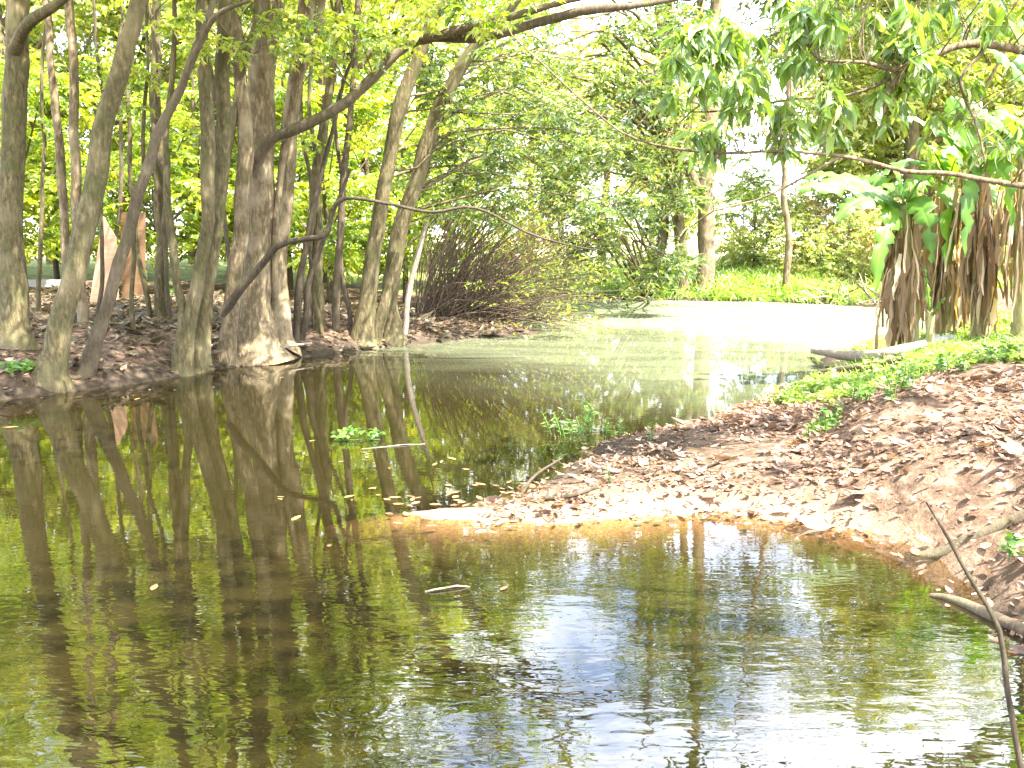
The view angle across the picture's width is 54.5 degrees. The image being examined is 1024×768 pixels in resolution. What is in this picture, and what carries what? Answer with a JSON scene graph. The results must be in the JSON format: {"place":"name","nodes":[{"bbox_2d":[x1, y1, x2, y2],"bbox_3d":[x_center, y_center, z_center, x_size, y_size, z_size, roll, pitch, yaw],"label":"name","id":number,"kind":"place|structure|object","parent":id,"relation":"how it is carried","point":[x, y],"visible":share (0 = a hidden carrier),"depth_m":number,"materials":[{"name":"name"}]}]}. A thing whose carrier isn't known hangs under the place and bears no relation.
{"place":"outdoors","nodes":[
{"label":"outdoors","id":0,"kind":"place"},
{"bbox_2d":[3,0,1009,231],"label":"sky","id":1,"kind":"structure","parent":0,"point":[793,172],"materials":[{"name":"white"}]},
{"bbox_2d":[0,298,1023,767],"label":"water","id":2,"kind":"structure","parent":0,"point":[258,626],"depth_m":4.96,"materials":[{"name":"green liquid"}]},
{"bbox_2d":[331,425,384,440],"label":"floating plant","id":3,"kind":"object","parent":2,"relation":"on","point":[352,431],"visible":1,"depth_m":8.64,"materials":[{"name":"plant"}]},
{"bbox_2d":[925,502,1023,767],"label":"bare twig","id":4,"kind":"object","parent":2,"relation":"on","point":[1014,732],"visible":1,"depth_m":2.93,"materials":[{"name":"brown wood"}]},
{"bbox_2d":[930,593,1023,637],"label":"sunken branch","id":5,"kind":"object","parent":2,"relation":"on","point":[1004,621],"visible":0.93,"depth_m":4.69,"materials":[{"name":"brown plant"}]},
{"bbox_2d":[0,232,1023,641],"bbox_3d":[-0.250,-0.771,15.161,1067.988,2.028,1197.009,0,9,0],"label":"ground","id":6,"kind":"structure","parent":0,"point":[956,478],"depth_m":6.56,"materials":[{"name":"brown soil"}]},
{"bbox_2d":[0,359,36,376],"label":"understory plant","id":7,"kind":"object","parent":6,"relation":"on","point":[21,366],"visible":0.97,"depth_m":10.95,"materials":[{"name":"plant"}]},
{"bbox_2d":[0,43,47,139],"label":"understory tree","id":8,"kind":"object","parent":6,"relation":"on","point":[2,64],"visible":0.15,"depth_m":17.62,"materials":[{"name":"green plant"}]},
{"bbox_2d":[0,24,53,311],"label":"sapling","id":9,"kind":"object","parent":6,"relation":"on","point":[41,121],"visible":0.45,"depth_m":14.81,"materials":[{"name":"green plant"}]},
{"bbox_2d":[2,0,86,110],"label":"woodland tree","id":10,"kind":"object","parent":6,"relation":"on","point":[32,34],"visible":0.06,"depth_m":26.03,"materials":[{"name":"green plant"}]},
{"bbox_2d":[0,37,100,264],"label":"understory tree","id":11,"kind":"object","parent":6,"relation":"on","point":[32,194],"visible":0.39,"depth_m":20.08,"materials":[{"name":"green plant"}]},
{"bbox_2d":[42,0,88,323],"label":"riverside tree","id":12,"kind":"object","parent":6,"relation":"on","point":[76,178],"visible":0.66,"depth_m":13.44,"materials":[{"name":"brown plant"}]},
{"bbox_2d":[0,0,139,267],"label":"woodland tree","id":13,"kind":"object","parent":6,"relation":"on","point":[59,16],"visible":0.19,"depth_m":23.10,"materials":[{"name":"green plant"}]},
{"bbox_2d":[2,0,142,264],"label":"woodland tree","id":14,"kind":"object","parent":6,"relation":"on","point":[48,262],"visible":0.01,"depth_m":32.33,"materials":[{"name":"green plant"}]},
{"bbox_2d":[0,0,169,350],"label":"riverside tree","id":15,"kind":"object","parent":6,"relation":"on","point":[21,22],"visible":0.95,"depth_m":11.71,"materials":[{"name":"grey plant"}]},
{"bbox_2d":[23,108,151,278],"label":"understory tree","id":16,"kind":"object","parent":6,"relation":"on","point":[56,268],"visible":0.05,"depth_m":25.74,"materials":[{"name":"green plant"}]},
{"bbox_2d":[66,0,132,316],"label":"sapling","id":17,"kind":"object","parent":6,"relation":"on","point":[92,63],"visible":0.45,"depth_m":14.06,"materials":[{"name":"brown plant"}]},
{"bbox_2d":[90,216,118,302],"bbox_3d":[-7.177,-2.093,17.400,0.571,1.666,0.030,0,9,0],"label":"plywood board","id":18,"kind":"object","parent":6,"relation":"on","point":[110,243],"visible":0.4,"depth_m":17.37,"materials":[{"name":"beige wood"}]},
{"bbox_2d":[78,0,136,241],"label":"sapling","id":19,"kind":"object","parent":6,"relation":"on","point":[121,163],"visible":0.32,"depth_m":17.54,"materials":[{"name":"brown plant"}]},
{"bbox_2d":[1,0,216,238],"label":"woodland tree","id":20,"kind":"object","parent":6,"relation":"on","point":[142,41],"visible":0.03,"depth_m":26.06,"materials":[{"name":"green plant"}]},
{"bbox_2d":[26,42,197,255],"bbox_3d":[-9.745,-5.006,23.304,4.478,5.710,5.396,1,9,9],"label":"understory tree","id":21,"kind":"object","parent":6,"relation":"on","point":[114,145],"visible":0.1,"depth_m":22.93,"materials":[{"name":"green plant"}]},
{"bbox_2d":[120,212,145,297],"bbox_3d":[-6.871,-2.320,18.073,0.510,1.585,0.030,0,9,0],"label":"plywood board","id":22,"kind":"object","parent":6,"relation":"on","point":[125,277],"visible":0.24,"depth_m":18.07,"materials":[{"name":"brown wood"}]},
{"bbox_2d":[101,5,166,330],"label":"sapling","id":23,"kind":"object","parent":6,"relation":"on","point":[139,79],"visible":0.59,"depth_m":12.96,"materials":[{"name":"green plant"}]},
{"bbox_2d":[37,95,236,271],"bbox_3d":[-6.851,-3.541,19.155,4.126,4.046,4.022,-3,9,-19],"label":"understory tree","id":24,"kind":"object","parent":6,"relation":"on","point":[188,179],"visible":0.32,"depth_m":18.78,"materials":[{"name":"green plant"}]},
{"bbox_2d":[30,0,254,393],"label":"riverside tree","id":25,"kind":"object","parent":6,"relation":"on","point":[50,370],"visible":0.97,"depth_m":10.99,"materials":[{"name":"brown plant"}]},
{"bbox_2d":[75,0,250,376],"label":"riverside tree","id":26,"kind":"object","parent":6,"relation":"on","point":[89,362],"visible":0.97,"depth_m":11.26,"materials":[{"name":"brown plant"}]},
{"bbox_2d":[58,0,277,263],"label":"woodland tree","id":27,"kind":"object","parent":6,"relation":"on","point":[142,63],"visible":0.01,"depth_m":32.60,"materials":[{"name":"green plant"}]},
{"bbox_2d":[147,0,215,317],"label":"sapling","id":28,"kind":"object","parent":6,"relation":"on","point":[163,228],"visible":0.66,"depth_m":14.86,"materials":[{"name":"brown plant"}]},
{"bbox_2d":[81,70,283,268],"bbox_3d":[-6.530,-4.248,20.768,3.868,4.932,4.661,2,9,13],"label":"understory tree","id":29,"kind":"object","parent":6,"relation":"on","point":[192,94],"visible":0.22,"depth_m":19.91,"materials":[{"name":"green plant"}]},
{"bbox_2d":[162,0,260,377],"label":"riverside tree","id":30,"kind":"object","parent":6,"relation":"on","point":[191,354],"visible":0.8,"depth_m":12.24,"materials":[{"name":"grey plant"}]},
{"bbox_2d":[191,58,237,263],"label":"sapling","id":31,"kind":"object","parent":6,"relation":"on","point":[225,225],"visible":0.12,"depth_m":14.13,"materials":[{"name":"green plant"}]},
{"bbox_2d":[64,0,371,278],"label":"woodland tree","id":32,"kind":"object","parent":6,"relation":"on","point":[115,23],"visible":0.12,"depth_m":23.12,"materials":[{"name":"green plant"}]},
{"bbox_2d":[125,0,329,317],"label":"riverside tree","id":33,"kind":"object","parent":6,"relation":"on","point":[159,304],"visible":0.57,"depth_m":15.09,"materials":[{"name":"brown plant"}]},
{"bbox_2d":[144,0,381,185],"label":"woodland tree","id":34,"kind":"object","parent":6,"relation":"on","point":[249,13],"visible":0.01,"depth_m":27.82,"materials":[{"name":"green plant"}]},
{"bbox_2d":[0,285,530,391],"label":"bank leaf litter","id":35,"kind":"object","parent":6,"relation":"on","point":[155,321],"visible":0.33,"depth_m":15.09,"materials":[{"name":"brown plant"}]},
{"bbox_2d":[195,51,403,289],"bbox_3d":[-4.826,-4.571,22.110,5.151,5.451,4.274,-3,9,-18],"label":"understory tree","id":36,"kind":"object","parent":6,"relation":"on","point":[280,92],"visible":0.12,"depth_m":21.62,"materials":[{"name":"green plant"}]},
{"bbox_2d":[285,0,327,321],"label":"sapling","id":37,"kind":"object","parent":6,"relation":"on","point":[305,154],"visible":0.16,"depth_m":15.05,"materials":[{"name":"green plant"}]},
{"bbox_2d":[185,0,457,282],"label":"woodland tree","id":38,"kind":"object","parent":6,"relation":"on","point":[370,51],"visible":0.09,"depth_m":25.04,"materials":[{"name":"green plant"}]},
{"bbox_2d":[225,120,433,300],"bbox_3d":[-3.696,-3.446,20.226,4.022,4.046,4.126,4,10,24],"label":"understory tree","id":39,"kind":"object","parent":6,"relation":"on","point":[350,255],"visible":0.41,"depth_m":19.79,"materials":[{"name":"green plant"}]},
{"bbox_2d":[292,0,370,340],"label":"riverside tree","id":40,"kind":"object","parent":6,"relation":"on","point":[298,332],"visible":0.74,"depth_m":14.41,"materials":[{"name":"brown plant"}]},
{"bbox_2d":[296,0,371,333],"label":"sapling","id":41,"kind":"object","parent":6,"relation":"on","point":[304,136],"visible":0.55,"depth_m":14.52,"materials":[{"name":"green plant"}]},
{"bbox_2d":[332,0,360,330],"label":"riverside tree","id":42,"kind":"object","parent":6,"relation":"on","point":[339,254],"visible":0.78,"depth_m":15.04,"materials":[{"name":"brown plant"}]},
{"bbox_2d":[330,0,392,326],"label":"sapling","id":43,"kind":"object","parent":6,"relation":"on","point":[354,143],"visible":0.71,"depth_m":15.14,"materials":[{"name":"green plant"}]},
{"bbox_2d":[310,0,413,333],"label":"riverside tree","id":44,"kind":"object","parent":6,"relation":"on","point":[322,135],"visible":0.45,"depth_m":14.77,"materials":[{"name":"brown plant"}]},
{"bbox_2d":[296,63,478,266],"bbox_3d":[-3.362,-4.953,24.488,5.397,5.710,4.478,1,9,7],"label":"understory tree","id":45,"kind":"object","parent":6,"relation":"on","point":[381,97],"visible":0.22,"depth_m":23.47,"materials":[{"name":"green plant"}]},
{"bbox_2d":[283,0,493,265],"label":"woodland tree","id":46,"kind":"object","parent":6,"relation":"on","point":[379,123],"depth_m":33.73,"materials":[{"name":"green plant"}]},
{"bbox_2d":[305,118,490,302],"bbox_3d":[-2.318,-3.655,21.661,4.356,4.271,4.245,-2,9,-14],"label":"understory tree","id":47,"kind":"object","parent":6,"relation":"on","point":[417,131],"visible":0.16,"depth_m":21.36,"materials":[{"name":"green plant"}]},
{"bbox_2d":[402,221,428,336],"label":"dead sapling","id":48,"kind":"object","parent":6,"relation":"on","point":[405,323],"visible":0.84,"depth_m":15.80,"materials":[{"name":"grey wood"}]},
{"bbox_2d":[143,0,689,366],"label":"riverside tree","id":49,"kind":"object","parent":6,"relation":"on","point":[254,310],"visible":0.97,"depth_m":12.84,"materials":[{"name":"brown plant"}]},
{"bbox_2d":[325,0,552,271],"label":"woodland tree","id":50,"kind":"object","parent":6,"relation":"on","point":[482,3],"visible":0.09,"depth_m":29.83,"materials":[{"name":"green plant"}]},
{"bbox_2d":[374,103,540,283],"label":"understory tree","id":51,"kind":"object","parent":6,"relation":"on","point":[419,120],"visible":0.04,"depth_m":25.08,"materials":[{"name":"green plant"}]},
{"bbox_2d":[407,23,523,251],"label":"woodland tree","id":52,"kind":"object","parent":6,"relation":"on","point":[461,51],"visible":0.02,"depth_m":42.16,"materials":[{"name":"green plant"}]},
{"bbox_2d":[350,0,612,348],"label":"riverside tree","id":53,"kind":"object","parent":6,"relation":"on","point":[362,332],"visible":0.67,"depth_m":15.14,"materials":[{"name":"green plant"}]},
{"bbox_2d":[374,0,645,346],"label":"riverside tree","id":54,"kind":"object","parent":6,"relation":"on","point":[388,326],"visible":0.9,"depth_m":15.69,"materials":[{"name":"green plant"}]},
{"bbox_2d":[455,36,611,254],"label":"woodland tree","id":55,"kind":"object","parent":6,"relation":"on","point":[524,142],"visible":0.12,"depth_m":34.91,"materials":[{"name":"green plant"}]},
{"bbox_2d":[494,219,577,274],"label":"dry shrub","id":56,"kind":"object","parent":6,"relation":"on","point":[537,248],"visible":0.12,"depth_m":27.98,"materials":[{"name":"green plant"}]},
{"bbox_2d":[414,131,662,338],"bbox_3d":[0.498,-2.321,18.510,4.889,4.400,5.939,-4,10,-24],"label":"cane thicket","id":57,"kind":"object","parent":6,"relation":"on","point":[459,295],"visible":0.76,"depth_m":17.83,"materials":[{"name":"brown plant"}]},
{"bbox_2d":[518,197,607,266],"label":"pale shrub","id":58,"kind":"object","parent":6,"relation":"on","point":[547,255],"visible":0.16,"depth_m":32.46,"materials":[{"name":"green plant"}]},
{"bbox_2d":[513,38,617,255],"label":"woodland tree","id":59,"kind":"object","parent":6,"relation":"on","point":[574,191],"visible":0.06,"depth_m":40.75,"materials":[{"name":"green plant"}]},
{"bbox_2d":[448,0,732,311],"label":"tree","id":60,"kind":"object","parent":6,"relation":"on","point":[651,275],"visible":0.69,"depth_m":20.94,"materials":[{"name":"green plant"}]},
{"bbox_2d":[526,12,694,264],"bbox_3d":[3.620,-8.613,36.020,6.212,9.132,6.242,-3,9,-20],"label":"woodland tree","id":61,"kind":"object","parent":6,"relation":"on","point":[580,90],"visible":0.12,"depth_m":35.58,"materials":[{"name":"green plant"}]},
{"bbox_2d":[604,200,674,267],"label":"pale shrub","id":62,"kind":"object","parent":6,"relation":"on","point":[641,216],"visible":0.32,"depth_m":30.41,"materials":[{"name":"green plant"}]},
{"bbox_2d":[594,46,718,254],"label":"woodland tree","id":63,"kind":"object","parent":6,"relation":"on","point":[644,129],"visible":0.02,"depth_m":44.53,"materials":[{"name":"green plant"}]},
{"bbox_2d":[614,39,761,253],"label":"woodland tree","id":64,"kind":"object","parent":6,"relation":"on","point":[688,220],"visible":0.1,"depth_m":42.35,"materials":[{"name":"green plant"}]},
{"bbox_2d":[588,0,805,294],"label":"tree","id":65,"kind":"object","parent":6,"relation":"on","point":[705,234],"visible":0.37,"depth_m":25.91,"materials":[{"name":"green plant"}]},
{"bbox_2d":[694,185,780,263],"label":"pale shrub","id":66,"kind":"object","parent":6,"relation":"on","point":[730,238],"visible":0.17,"depth_m":37.26,"materials":[{"name":"green plant"}]},
{"bbox_2d":[472,337,1023,653],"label":"leaf litter","id":67,"kind":"object","parent":6,"relation":"on","point":[1010,445],"visible":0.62,"depth_m":6.81,"materials":[{"name":"brown plant"}]},
{"bbox_2d":[545,486,598,499],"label":"spit branch","id":68,"kind":"object","parent":67,"relation":"on","point":[571,495],"visible":1,"depth_m":6.48,"materials":[{"name":"brown plant"}]},
{"bbox_2d":[492,259,1009,305],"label":"bank grass","id":69,"kind":"structure","parent":6,"relation":"on","point":[740,282],"depth_m":25.81,"materials":[{"name":"green plant"}]},
{"bbox_2d":[693,168,826,269],"bbox_3d":[7.227,-4.601,29.628,3.864,3.636,4.102,-5,10,-27],"label":"pale shrub","id":70,"kind":"object","parent":6,"relation":"on","point":[747,257],"visible":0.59,"depth_m":29.29,"materials":[{"name":"green plant"}]},
{"bbox_2d":[500,0,1023,227],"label":"overhanging tree","id":71,"kind":"object","parent":6,"relation":"on","point":[811,32],"visible":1,"depth_m":6.68,"materials":[{"name":"green plant"}]},
{"bbox_2d":[744,213,845,278],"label":"pale shrub","id":72,"kind":"object","parent":6,"relation":"on","point":[770,252],"visible":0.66,"depth_m":27.12,"materials":[{"name":"green plant"}]},
{"bbox_2d":[741,194,861,263],"bbox_3d":[8.839,-4.511,30.581,3.260,2.701,3.272,-2,9,-15],"label":"dry shrub","id":73,"kind":"object","parent":6,"relation":"on","point":[811,210],"visible":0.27,"depth_m":30.31,"materials":[{"name":"green plant"}]},
{"bbox_2d":[732,160,873,269],"bbox_3d":[9.368,-4.936,30.605,4.161,3.916,4.417,6,11,34],"label":"pale shrub","id":74,"kind":"object","parent":6,"relation":"on","point":[818,194],"visible":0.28,"depth_m":30.23,"materials":[{"name":"green plant"}]},
{"bbox_2d":[721,0,905,291],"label":"tree","id":75,"kind":"object","parent":6,"relation":"on","point":[788,241],"visible":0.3,"depth_m":26.82,"materials":[{"name":"green plant"}]},
{"bbox_2d":[800,414,833,437],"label":"bank weed","id":76,"kind":"object","parent":6,"relation":"on","point":[810,429],"visible":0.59,"depth_m":7.44,"materials":[{"name":"plant"}]},
{"bbox_2d":[771,189,877,267],"bbox_3d":[10.854,-5.211,33.611,3.786,3.357,3.567,-1,9,-9],"label":"pale shrub","id":77,"kind":"object","parent":6,"relation":"on","point":[830,199],"visible":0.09,"depth_m":33.47,"materials":[{"name":"green plant"}]},
{"bbox_2d":[818,401,845,431],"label":"bank weed","id":78,"kind":"object","parent":6,"relation":"on","point":[828,414],"visible":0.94,"depth_m":7.56,"materials":[{"name":"plant"}]},
{"bbox_2d":[796,211,878,285],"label":"pale shrub","id":79,"kind":"object","parent":6,"relation":"on","point":[853,272],"visible":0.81,"depth_m":26.15,"materials":[{"name":"green plant"}]},
{"bbox_2d":[799,272,881,303],"bbox_3d":[8.442,-2.313,24.129,1.936,0.879,2.799,-7,11,-37],"label":"root tangle","id":80,"kind":"object","parent":6,"relation":"on","point":[863,289],"visible":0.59,"depth_m":24.07,"materials":[{"name":"brown plant"}]},
{"bbox_2d":[782,23,901,263],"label":"woodland tree","id":81,"kind":"object","parent":6,"relation":"on","point":[812,93],"visible":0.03,"depth_m":37.15,"materials":[{"name":"green plant"}]},
{"bbox_2d":[805,194,898,279],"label":"dry shrub","id":82,"kind":"object","parent":6,"relation":"on","point":[858,223],"visible":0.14,"depth_m":27.77,"materials":[{"name":"green plant"}]},
{"bbox_2d":[769,0,936,257],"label":"woodland tree","id":83,"kind":"object","parent":6,"relation":"on","point":[805,2],"visible":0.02,"depth_m":43.52,"materials":[{"name":"green plant"}]},
{"bbox_2d":[817,356,905,374],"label":"dead branch","id":84,"kind":"object","parent":6,"relation":"on","point":[849,368],"visible":0.59,"depth_m":10.73,"materials":[{"name":"brown wood"}]},
{"bbox_2d":[796,162,941,349],"bbox_3d":[4.027,-1.330,11.310,1.567,2.367,1.114,3,9,19],"label":"banana plant","id":85,"kind":"object","parent":6,"relation":"on","point":[897,251],"visible":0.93,"depth_m":11.20,"materials":[{"name":"green plant"}]},
{"bbox_2d":[810,340,927,360],"bbox_3d":[4.199,-0.444,12.421,0.549,0.573,3.579,0,9,0],"label":"driftwood log","id":86,"kind":"object","parent":6,"relation":"on","point":[857,355],"visible":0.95,"depth_m":11.08,"materials":[{"name":"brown wood"}]},
{"bbox_2d":[846,381,897,403],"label":"bank weed","id":87,"kind":"object","parent":6,"relation":"on","point":[859,393],"visible":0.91,"depth_m":7.29,"materials":[{"name":"plant"}]},
{"bbox_2d":[842,199,922,285],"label":"pale shrub","id":88,"kind":"object","parent":6,"relation":"on","point":[866,225],"visible":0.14,"depth_m":25.70,"materials":[{"name":"green plant"}]},
{"bbox_2d":[772,0,1002,193],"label":"woodland tree","id":89,"kind":"object","parent":6,"relation":"on","point":[973,78],"visible":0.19,"depth_m":28.91,"materials":[{"name":"green plant"}]},
{"bbox_2d":[768,309,1023,404],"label":"bank weeds","id":90,"kind":"object","parent":6,"relation":"on","point":[979,355],"visible":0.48,"depth_m":9.31,"materials":[{"name":"green plant"}]},
{"bbox_2d":[875,361,919,394],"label":"bank weed","id":91,"kind":"object","parent":6,"relation":"on","point":[904,383],"visible":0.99,"depth_m":7.23,"materials":[{"name":"plant"}]},
{"bbox_2d":[806,0,1023,198],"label":"woodland tree","id":92,"kind":"object","parent":6,"relation":"on","point":[911,137],"visible":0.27,"depth_m":28.05,"materials":[{"name":"green plant"}]},
{"bbox_2d":[836,33,1021,199],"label":"woodland tree","id":93,"kind":"object","parent":6,"relation":"on","point":[928,194],"visible":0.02,"depth_m":30.70,"materials":[{"name":"green plant"}]},
{"bbox_2d":[923,264,944,345],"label":"banana plant","id":94,"kind":"object","parent":6,"relation":"on","point":[930,331],"visible":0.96,"depth_m":10.99,"materials":[{"name":"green plant"}]},
{"bbox_2d":[853,0,1023,235],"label":"woodland tree","id":95,"kind":"object","parent":6,"relation":"on","point":[1019,3],"visible":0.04,"depth_m":30.83,"materials":[{"name":"green plant"}]},
{"bbox_2d":[882,134,1013,334],"bbox_3d":[4.885,-1.650,11.588,1.356,2.632,1.173,-2,9,-14],"label":"banana plant","id":96,"kind":"object","parent":6,"relation":"on","point":[948,315],"visible":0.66,"depth_m":11.69,"materials":[{"name":"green plant"}]},
{"bbox_2d":[931,352,972,375],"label":"bank weed","id":97,"kind":"object","parent":6,"relation":"on","point":[942,358],"visible":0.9,"depth_m":8.26,"materials":[{"name":"plant"}]},
{"bbox_2d":[908,97,1019,338],"bbox_3d":[5.029,-1.751,10.823,1.147,2.841,1.229,-8,12,-43],"label":"banana plant","id":98,"kind":"object","parent":6,"relation":"on","point":[980,300],"visible":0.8,"depth_m":10.93,"materials":[{"name":"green plant"}]},
{"bbox_2d":[911,509,1023,561],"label":"half buried log","id":99,"kind":"object","parent":6,"relation":"on","point":[936,553],"visible":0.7,"depth_m":5.43,"materials":[{"name":"brown wood"}]},
{"bbox_2d":[949,96,1023,341],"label":"banana plant","id":100,"kind":"object","parent":6,"relation":"on","point":[1015,240],"visible":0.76,"depth_m":10.66,"materials":[{"name":"brown plant"}]},
{"bbox_2d":[950,4,1023,233],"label":"woodland tree","id":101,"kind":"object","parent":6,"relation":"on","point":[1006,74],"visible":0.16,"depth_m":29.36,"materials":[{"name":"green plant"}]},
{"bbox_2d":[979,0,1023,84],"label":"banana plant","id":102,"kind":"object","parent":6,"relation":"on","point":[1016,64],"visible":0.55,"depth_m":8.30,"materials":[{"name":"green plant"}]},
{"bbox_2d":[981,338,1023,362],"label":"bank weed","id":103,"kind":"object","parent":6,"relation":"on","point":[1005,349],"visible":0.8,"depth_m":8.63,"materials":[{"name":"plant"}]},
{"bbox_2d":[998,531,1023,560],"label":"bank weed","id":104,"kind":"object","parent":6,"relation":"on","point":[1013,542],"visible":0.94,"depth_m":4.98,"materials":[{"name":"plant"}]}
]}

